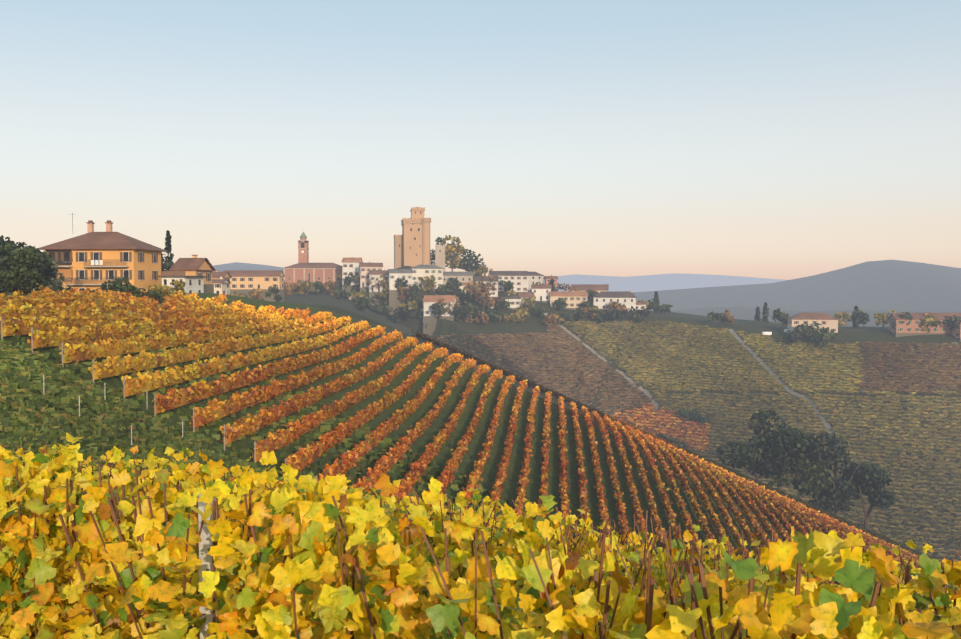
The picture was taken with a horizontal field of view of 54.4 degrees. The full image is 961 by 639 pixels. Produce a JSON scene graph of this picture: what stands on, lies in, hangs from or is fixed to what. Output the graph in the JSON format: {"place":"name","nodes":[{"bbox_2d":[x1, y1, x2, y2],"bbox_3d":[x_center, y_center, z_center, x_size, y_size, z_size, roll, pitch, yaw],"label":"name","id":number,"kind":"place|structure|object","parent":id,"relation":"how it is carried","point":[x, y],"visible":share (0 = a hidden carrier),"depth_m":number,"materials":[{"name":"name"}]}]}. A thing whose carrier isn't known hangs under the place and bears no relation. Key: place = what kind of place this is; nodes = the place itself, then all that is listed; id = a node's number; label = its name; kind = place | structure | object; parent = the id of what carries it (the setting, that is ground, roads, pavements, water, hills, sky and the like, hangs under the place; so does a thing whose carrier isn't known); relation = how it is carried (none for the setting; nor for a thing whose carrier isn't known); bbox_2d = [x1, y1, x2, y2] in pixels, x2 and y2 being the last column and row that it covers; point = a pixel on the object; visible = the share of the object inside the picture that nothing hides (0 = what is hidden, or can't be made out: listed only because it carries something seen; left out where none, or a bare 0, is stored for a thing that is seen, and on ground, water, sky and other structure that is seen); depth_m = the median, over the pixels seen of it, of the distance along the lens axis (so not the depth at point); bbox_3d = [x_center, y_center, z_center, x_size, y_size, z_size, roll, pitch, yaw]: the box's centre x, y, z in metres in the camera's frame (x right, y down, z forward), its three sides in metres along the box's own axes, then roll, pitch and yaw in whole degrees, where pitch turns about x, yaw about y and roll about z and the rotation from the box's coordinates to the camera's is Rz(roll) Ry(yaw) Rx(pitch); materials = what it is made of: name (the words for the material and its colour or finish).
{"place":"outdoors","nodes":[
{"label":"outdoors","id":0,"kind":"place"},
{"bbox_2d":[298,232,308,262],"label":"church bell tower","id":1,"kind":"structure","parent":0,"point":[303,249],"depth_m":572.14,"materials":[{"name":"red brick"}]},
{"bbox_2d":[0,260,960,638],"bbox_3d":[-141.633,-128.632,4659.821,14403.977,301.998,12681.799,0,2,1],"label":"ground","id":2,"kind":"structure","parent":0,"point":[884,286],"depth_m":231.45,"materials":[{"name":"green plant"}]},
{"bbox_2d":[0,235,34,263],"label":"tree","id":3,"kind":"object","parent":2,"relation":"on","point":[10,242],"depth_m":129.93,"materials":[{"name":"green plant"}]},
{"bbox_2d":[0,247,45,293],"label":"tree","id":4,"kind":"object","parent":2,"relation":"on","point":[20,276],"visible":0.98,"depth_m":96.23,"materials":[{"name":"green plant"}]},
{"bbox_2d":[0,247,48,287],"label":"tree","id":5,"kind":"object","parent":2,"relation":"on","point":[4,254],"visible":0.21,"depth_m":116.15,"materials":[{"name":"green plant"}]},
{"bbox_2d":[10,283,44,295],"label":"bush","id":6,"kind":"object","parent":2,"relation":"on","point":[29,291],"visible":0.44,"depth_m":97.16,"materials":[{"name":"green plant"}]},
{"bbox_2d":[23,248,54,275],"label":"tree","id":7,"kind":"object","parent":2,"relation":"on","point":[47,269],"visible":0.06,"depth_m":123.17,"materials":[{"name":"green plant"}]},
{"bbox_2d":[44,276,62,290],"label":"bush","id":8,"kind":"object","parent":2,"relation":"on","point":[53,283],"visible":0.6,"depth_m":124.56,"materials":[{"name":"green plant"}]},
{"bbox_2d":[39,213,166,291],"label":"farmhouse","id":9,"kind":"object","parent":2,"relation":"on","point":[91,259],"visible":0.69,"depth_m":150.56,"materials":[{"name":"yellow"}]},
{"bbox_2d":[43,375,182,444],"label":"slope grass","id":10,"kind":"structure","parent":2,"relation":"on","point":[105,399],"depth_m":63.55,"materials":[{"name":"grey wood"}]},
{"bbox_2d":[100,276,130,291],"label":"bush","id":11,"kind":"object","parent":2,"relation":"on","point":[117,283],"visible":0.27,"depth_m":140.31,"materials":[{"name":"green plant"}]},
{"bbox_2d":[115,284,164,303],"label":"bush","id":12,"kind":"object","parent":2,"relation":"on","point":[135,291],"visible":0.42,"depth_m":109.13,"materials":[{"name":"green plant"}]},
{"bbox_2d":[148,284,176,301],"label":"bush","id":13,"kind":"object","parent":2,"relation":"on","point":[162,290],"visible":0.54,"depth_m":116.50,"materials":[{"name":"yellow plant"}]},
{"bbox_2d":[163,230,173,270],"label":"tree","id":14,"kind":"object","parent":2,"relation":"on","point":[169,262],"visible":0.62,"depth_m":184.94,"materials":[{"name":"green plant"}]},
{"bbox_2d":[170,280,187,293],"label":"bush","id":15,"kind":"object","parent":2,"relation":"on","point":[177,284],"visible":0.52,"depth_m":149.71,"materials":[{"name":"yellow plant"}]},
{"bbox_2d":[157,271,206,292],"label":"farm annex","id":16,"kind":"object","parent":2,"relation":"on","point":[195,284],"visible":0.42,"depth_m":153.50,"materials":[{"name":"white paint"}]},
{"bbox_2d":[169,255,215,292],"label":"farm wing","id":17,"kind":"structure","parent":2,"relation":"on","point":[194,265],"depth_m":167.14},
{"bbox_2d":[198,494,216,638],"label":"posts","id":18,"kind":"object","parent":2,"relation":"on","point":[204,544],"visible":0.21,"depth_m":4.27,"materials":[{"name":"grey concrete"}]},
{"bbox_2d":[6,489,950,632],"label":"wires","id":19,"kind":"object","parent":18,"relation":"attached to","point":[514,608],"visible":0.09,"depth_m":4.39,"materials":[{"name":"grey metal"}]},
{"bbox_2d":[212,276,230,294],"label":"ridge house","id":20,"kind":"structure","parent":2,"relation":"on","point":[221,286],"depth_m":302.49,"materials":[{"name":"white paint"}]},
{"bbox_2d":[212,270,231,294],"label":"ridge house","id":21,"kind":"structure","parent":2,"relation":"on","point":[217,275],"depth_m":333.45,"materials":[{"name":"brown"}]},
{"bbox_2d":[1,289,474,481],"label":"vineyard posts","id":22,"kind":"object","parent":2,"relation":"on","point":[154,393],"visible":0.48,"depth_m":71.25,"materials":[{"name":"wood"}]},
{"bbox_2d":[223,270,284,301],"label":"ridge house","id":23,"kind":"structure","parent":2,"relation":"on","point":[245,282],"depth_m":430.73,"materials":[{"name":"beige paint"}]},
{"bbox_2d":[247,288,264,299],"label":"tree","id":24,"kind":"object","parent":2,"relation":"on","point":[257,293],"visible":0.92,"depth_m":400.30,"materials":[{"name":"brown plant"}]},
{"bbox_2d":[265,286,282,300],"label":"tree","id":25,"kind":"object","parent":2,"relation":"on","point":[275,291],"visible":0.77,"depth_m":429.26,"materials":[{"name":"green plant"}]},
{"bbox_2d":[298,280,313,296],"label":"tree","id":26,"kind":"object","parent":2,"relation":"on","point":[305,285],"visible":0.98,"depth_m":487.86,"materials":[{"name":"green plant"}]},
{"bbox_2d":[284,263,341,291],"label":"church nave","id":27,"kind":"structure","parent":2,"relation":"on","point":[319,272],"depth_m":560.52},
{"bbox_2d":[312,281,324,295],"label":"tree","id":28,"kind":"object","parent":2,"relation":"on","point":[318,286],"visible":1,"depth_m":505.83,"materials":[{"name":"green plant"}]},
{"bbox_2d":[322,279,337,295],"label":"tree","id":29,"kind":"object","parent":2,"relation":"on","point":[330,284],"visible":0.98,"depth_m":510.23,"materials":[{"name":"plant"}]},
{"bbox_2d":[0,331,668,589],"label":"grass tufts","id":30,"kind":"object","parent":2,"relation":"on","point":[114,412],"visible":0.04,"depth_m":67.55,"materials":[{"name":"green plant"}]},
{"bbox_2d":[334,288,350,300],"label":"tree","id":31,"kind":"object","parent":2,"relation":"on","point":[342,294],"visible":1,"depth_m":489.79,"materials":[{"name":"green plant"}]},
{"bbox_2d":[336,272,356,285],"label":"tree","id":32,"kind":"object","parent":2,"relation":"on","point":[349,281],"visible":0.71,"depth_m":539.45,"materials":[{"name":"green plant"}]},
{"bbox_2d":[342,257,362,292],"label":"village house","id":33,"kind":"structure","parent":2,"relation":"on","point":[350,265],"depth_m":541.00,"materials":[{"name":"white paint"}]},
{"bbox_2d":[351,290,367,301],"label":"tree","id":34,"kind":"object","parent":2,"relation":"on","point":[356,296],"visible":0.83,"depth_m":518.08,"materials":[{"name":"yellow plant"}]},
{"bbox_2d":[354,298,370,311],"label":"tree","id":35,"kind":"object","parent":2,"relation":"on","point":[359,304],"visible":1,"depth_m":449.31,"materials":[{"name":"green plant"}]},
{"bbox_2d":[359,262,382,304],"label":"village house","id":36,"kind":"structure","parent":2,"relation":"on","point":[365,268],"depth_m":527.80,"materials":[{"name":"white paint"}]},
{"bbox_2d":[368,269,387,305],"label":"village house","id":37,"kind":"structure","parent":2,"relation":"on","point":[374,275],"depth_m":519.64,"materials":[{"name":"white paint"}]},
{"bbox_2d":[379,294,392,315],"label":"tree","id":38,"kind":"object","parent":2,"relation":"on","point":[382,300],"visible":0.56,"depth_m":513.11,"materials":[{"name":"green plant"}]},
{"bbox_2d":[387,268,412,315],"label":"village house","id":39,"kind":"structure","parent":2,"relation":"on","point":[393,292],"depth_m":511.05,"materials":[{"name":"white paint"}]},
{"bbox_2d":[394,207,430,268],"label":"castle","id":40,"kind":"structure","parent":2,"relation":"on","point":[412,245],"depth_m":551.16,"materials":[{"name":"beige"}]},
{"bbox_2d":[407,284,422,299],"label":"tree","id":41,"kind":"object","parent":2,"relation":"on","point":[413,290],"visible":1,"depth_m":502.98,"materials":[{"name":"green plant"}]},
{"bbox_2d":[409,264,443,291],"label":"village house","id":42,"kind":"structure","parent":2,"relation":"on","point":[435,271],"depth_m":518.41,"materials":[{"name":"white paint"}]},
{"bbox_2d":[418,275,436,291],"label":"tree","id":43,"kind":"object","parent":2,"relation":"on","point":[429,283],"visible":1,"depth_m":512.34,"materials":[{"name":"green plant"}]},
{"bbox_2d":[430,303,445,320],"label":"tree","id":44,"kind":"object","parent":2,"relation":"on","point":[436,307],"visible":0.79,"depth_m":486.70,"materials":[{"name":"green plant"}]},
{"bbox_2d":[430,237,445,264],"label":"tree","id":45,"kind":"object","parent":2,"relation":"on","point":[432,255],"visible":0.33,"depth_m":569.27,"materials":[{"name":"green plant"}]},
{"bbox_2d":[422,295,457,335],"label":"village house","id":46,"kind":"structure","parent":2,"relation":"on","point":[430,318],"depth_m":491.92,"materials":[{"name":"white paint"}]},
{"bbox_2d":[435,244,444,271],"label":"tower","id":47,"kind":"structure","parent":2,"relation":"on","point":[439,255],"depth_m":547.24,"materials":[{"name":"grey stone"}]},
{"bbox_2d":[434,235,464,271],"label":"tree","id":48,"kind":"object","parent":2,"relation":"on","point":[454,260],"visible":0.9,"depth_m":562.41,"materials":[{"name":"green plant"}]},
{"bbox_2d":[437,277,461,293],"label":"tree","id":49,"kind":"object","parent":2,"relation":"on","point":[455,282],"visible":0.96,"depth_m":515.38,"materials":[{"name":"green plant"}]},
{"bbox_2d":[443,271,473,292],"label":"village house","id":50,"kind":"structure","parent":2,"relation":"on","point":[463,277],"depth_m":521.22,"materials":[{"name":"white paint"}]},
{"bbox_2d":[452,305,471,317],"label":"tree","id":51,"kind":"object","parent":2,"relation":"on","point":[460,310],"visible":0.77,"depth_m":488.43,"materials":[{"name":"green plant"}]},
{"bbox_2d":[456,288,474,305],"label":"tree","id":52,"kind":"object","parent":2,"relation":"on","point":[466,298],"visible":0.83,"depth_m":507.33,"materials":[{"name":"green plant"}]},
{"bbox_2d":[452,249,483,271],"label":"tree","id":53,"kind":"object","parent":2,"relation":"on","point":[472,263],"visible":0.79,"depth_m":565.05,"materials":[{"name":"green plant"}]},
{"bbox_2d":[461,302,477,317],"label":"tree","id":54,"kind":"object","parent":2,"relation":"on","point":[474,308],"visible":0.54,"depth_m":493.09,"materials":[{"name":"green plant"}]},
{"bbox_2d":[0,286,955,627],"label":"vineyard leaves","id":55,"kind":"object","parent":2,"relation":"on","point":[660,450],"visible":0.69,"depth_m":113.75,"materials":[{"name":"orange plant"}]},
{"bbox_2d":[0,291,957,628],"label":"vineyard rows","id":56,"kind":"object","parent":2,"relation":"on","point":[114,351],"visible":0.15,"depth_m":90.53,"materials":[{"name":"orange plant"}]},
{"bbox_2d":[464,274,495,310],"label":"tree","id":57,"kind":"object","parent":2,"relation":"on","point":[482,291],"visible":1,"depth_m":500.77,"materials":[{"name":"brown plant"}]},
{"bbox_2d":[0,432,960,638],"bbox_3d":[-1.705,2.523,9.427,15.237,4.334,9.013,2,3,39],"label":"vine","id":58,"kind":"object","parent":2,"relation":"on","point":[325,598],"visible":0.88,"depth_m":3.92,"materials":[{"name":"yellow plant"}]},
{"bbox_2d":[474,310,489,326],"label":"tree","id":59,"kind":"object","parent":2,"relation":"on","point":[482,317],"visible":0.98,"depth_m":487.51,"materials":[{"name":"brown plant"}]},
{"bbox_2d":[473,265,492,275],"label":"tree","id":60,"kind":"object","parent":2,"relation":"on","point":[481,270],"visible":0.81,"depth_m":564.79,"materials":[{"name":"green plant"}]},
{"bbox_2d":[471,276,498,297],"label":"village house","id":61,"kind":"structure","parent":2,"relation":"on","point":[476,279],"depth_m":522.11,"materials":[{"name":"white paint"}]},
{"bbox_2d":[490,310,507,322],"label":"tree","id":62,"kind":"object","parent":2,"relation":"on","point":[495,316],"visible":1,"depth_m":494.18,"materials":[{"name":"green plant"}]},
{"bbox_2d":[491,293,510,309],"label":"tree","id":63,"kind":"object","parent":2,"relation":"on","point":[505,303],"visible":0.85,"depth_m":507.98,"materials":[{"name":"green plant"}]},
{"bbox_2d":[499,280,513,291],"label":"tree","id":64,"kind":"object","parent":2,"relation":"on","point":[507,286],"visible":0.96,"depth_m":529.03,"materials":[{"name":"green plant"}]},
{"bbox_2d":[488,270,528,293],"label":"village house","id":65,"kind":"structure","parent":2,"relation":"on","point":[518,280],"depth_m":535.99,"materials":[{"name":"white paint"}]},
{"bbox_2d":[502,294,520,309],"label":"village house","id":66,"kind":"structure","parent":2,"relation":"on","point":[514,300],"depth_m":515.81,"materials":[{"name":"white paint"}]},
{"bbox_2d":[512,307,529,318],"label":"tree","id":67,"kind":"object","parent":2,"relation":"on","point":[523,313],"visible":0.9,"depth_m":504.36,"materials":[{"name":"yellow plant"}]},
{"bbox_2d":[517,292,534,306],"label":"village house","id":68,"kind":"structure","parent":2,"relation":"on","point":[522,295],"depth_m":519.28,"materials":[{"name":"beige concrete"}]},
{"bbox_2d":[520,297,536,307],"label":"tree","id":69,"kind":"object","parent":2,"relation":"on","point":[529,302],"visible":0.75,"depth_m":513.21,"materials":[{"name":"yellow plant"}]},
{"bbox_2d":[528,272,543,291],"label":"village house","id":70,"kind":"structure","parent":2,"relation":"on","point":[534,277],"depth_m":555.01,"materials":[{"name":"white paint"}]},
{"bbox_2d":[531,283,551,303],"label":"village house","id":71,"kind":"structure","parent":2,"relation":"on","point":[541,292],"depth_m":530.57,"materials":[{"name":"white paint"}]},
{"bbox_2d":[541,313,557,323],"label":"tree","id":72,"kind":"object","parent":2,"relation":"on","point":[547,319],"visible":0.88,"depth_m":499.90,"materials":[{"name":"brown plant"}]},
{"bbox_2d":[544,275,557,290],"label":"village house","id":73,"kind":"structure","parent":2,"relation":"on","point":[548,279],"depth_m":559.10,"materials":[{"name":"pink paint"}]},
{"bbox_2d":[553,298,568,309],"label":"tree","id":74,"kind":"object","parent":2,"relation":"on","point":[560,304],"visible":0.98,"depth_m":519.13,"materials":[{"name":"green plant"}]},
{"bbox_2d":[549,291,587,309],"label":"village house","id":75,"kind":"structure","parent":2,"relation":"on","point":[574,299],"depth_m":525.58,"materials":[{"name":"beige paint"}]},
{"bbox_2d":[572,307,584,321],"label":"tree","id":76,"kind":"object","parent":2,"relation":"on","point":[579,312],"visible":0.94,"depth_m":506.95,"materials":[{"name":"green plant"}]},
{"bbox_2d":[571,284,608,302],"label":"village house","id":77,"kind":"structure","parent":2,"relation":"on","point":[599,288],"depth_m":557.75,"materials":[{"name":"brown concrete"}]},
{"bbox_2d":[590,309,615,323],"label":"tree","id":78,"kind":"object","parent":2,"relation":"on","point":[601,317],"visible":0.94,"depth_m":510.15,"materials":[{"name":"green plant"}]},
{"bbox_2d":[593,291,636,314],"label":"village house","id":79,"kind":"structure","parent":2,"relation":"on","point":[602,299],"depth_m":530.63,"materials":[{"name":"white paint"}]},
{"bbox_2d":[653,304,672,313],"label":"bush","id":80,"kind":"object","parent":2,"relation":"on","point":[664,308],"visible":1,"depth_m":549.32,"materials":[{"name":"green plant"}]},
{"bbox_2d":[411,320,960,562],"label":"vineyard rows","id":81,"kind":"object","parent":2,"relation":"on","point":[674,360],"visible":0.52,"depth_m":421.81,"materials":[{"name":"green plant"}]},
{"bbox_2d":[707,311,725,323],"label":"tree","id":82,"kind":"object","parent":2,"relation":"on","point":[714,316],"visible":0.92,"depth_m":504.77,"materials":[{"name":"green plant"}]},
{"bbox_2d":[719,309,734,323],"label":"tree","id":83,"kind":"object","parent":2,"relation":"on","point":[729,318],"visible":0.92,"depth_m":504.12,"materials":[{"name":"brown plant"}]},
{"bbox_2d":[544,313,959,447],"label":"farm tracks","id":84,"kind":"object","parent":2,"relation":"on","point":[787,388],"visible":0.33,"depth_m":449.29},
{"bbox_2d":[733,441,790,486],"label":"tree","id":85,"kind":"object","parent":2,"relation":"on","point":[775,476],"visible":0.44,"depth_m":259.83,"materials":[{"name":"green plant"}]},
{"bbox_2d":[762,302,768,323],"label":"tree","id":86,"kind":"object","parent":2,"relation":"on","point":[765,312],"visible":1,"depth_m":519.84,"materials":[{"name":"green plant"}]},
{"bbox_2d":[717,408,820,489],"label":"tree","id":87,"kind":"object","parent":2,"relation":"on","point":[776,449],"visible":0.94,"depth_m":257.94,"materials":[{"name":"green plant"}]},
{"bbox_2d":[772,308,789,327],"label":"tree","id":88,"kind":"object","parent":2,"relation":"on","point":[782,317],"visible":0.85,"depth_m":488.06,"materials":[{"name":"green plant"}]},
{"bbox_2d":[782,330,795,343],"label":"tree","id":89,"kind":"object","parent":2,"relation":"on","point":[789,337],"visible":0.96,"depth_m":458.56,"materials":[{"name":"green plant"}]},
{"bbox_2d":[775,427,835,498],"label":"tree","id":90,"kind":"object","parent":2,"relation":"on","point":[803,468],"visible":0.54,"depth_m":262.10,"materials":[{"name":"green plant"}]},
{"bbox_2d":[793,323,821,339],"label":"tree","id":91,"kind":"object","parent":2,"relation":"on","point":[802,329],"visible":0.9,"depth_m":463.09,"materials":[{"name":"green plant"}]},
{"bbox_2d":[787,312,838,337],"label":"village house","id":92,"kind":"structure","parent":2,"relation":"on","point":[825,320],"depth_m":468.20,"materials":[{"name":"beige paint"}]},
{"bbox_2d":[809,328,829,346],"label":"tree","id":93,"kind":"object","parent":2,"relation":"on","point":[814,337],"visible":0.94,"depth_m":451.68,"materials":[{"name":"green plant"}]},
{"bbox_2d":[791,432,860,515],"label":"tree","id":94,"kind":"object","parent":2,"relation":"on","point":[837,496],"visible":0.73,"depth_m":264.90,"materials":[{"name":"green plant"}]},
{"bbox_2d":[816,326,836,339],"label":"tree","id":95,"kind":"object","parent":2,"relation":"on","point":[830,333],"visible":0.58,"depth_m":457.57,"materials":[{"name":"green plant"}]},
{"bbox_2d":[833,311,851,327],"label":"tree","id":96,"kind":"object","parent":2,"relation":"on","point":[841,316],"visible":0.9,"depth_m":488.73,"materials":[{"name":"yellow plant"}]},
{"bbox_2d":[851,306,859,327],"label":"tree","id":97,"kind":"object","parent":2,"relation":"on","point":[855,318],"visible":1,"depth_m":488.19,"materials":[{"name":"green plant"}]},
{"bbox_2d":[857,309,870,326],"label":"tree","id":98,"kind":"object","parent":2,"relation":"on","point":[863,316],"visible":0.77,"depth_m":500.55,"materials":[{"name":"green plant"}]},
{"bbox_2d":[841,459,895,528],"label":"tree","id":99,"kind":"object","parent":2,"relation":"on","point":[872,481],"visible":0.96,"depth_m":265.15,"materials":[{"name":"green plant"}]},
{"bbox_2d":[874,309,895,327],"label":"tree","id":100,"kind":"object","parent":2,"relation":"on","point":[882,317],"visible":0.94,"depth_m":482.02,"materials":[{"name":"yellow plant"}]},
{"bbox_2d":[888,312,960,336],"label":"village house","id":101,"kind":"structure","parent":2,"relation":"on","point":[913,327],"depth_m":448.85,"materials":[{"name":"pink concrete"}]},
{"bbox_2d":[922,313,940,334],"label":"tree","id":102,"kind":"object","parent":2,"relation":"on","point":[927,321],"visible":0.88,"depth_m":446.61,"materials":[{"name":"yellow plant"}]},
{"bbox_2d":[943,315,960,335],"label":"tree","id":103,"kind":"object","parent":2,"relation":"on","point":[950,321],"visible":0.77,"depth_m":443.28,"materials":[{"name":"green plant"}]},
{"bbox_2d":[952,319,960,341],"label":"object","id":104,"kind":"structure","parent":2,"relation":"on","point":[956,331],"depth_m":440.52,"materials":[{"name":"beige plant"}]},
{"bbox_2d":[0,0,960,279],"label":"sky","id":105,"kind":"structure","parent":0,"point":[770,139],"materials":[{"name":"blue"}]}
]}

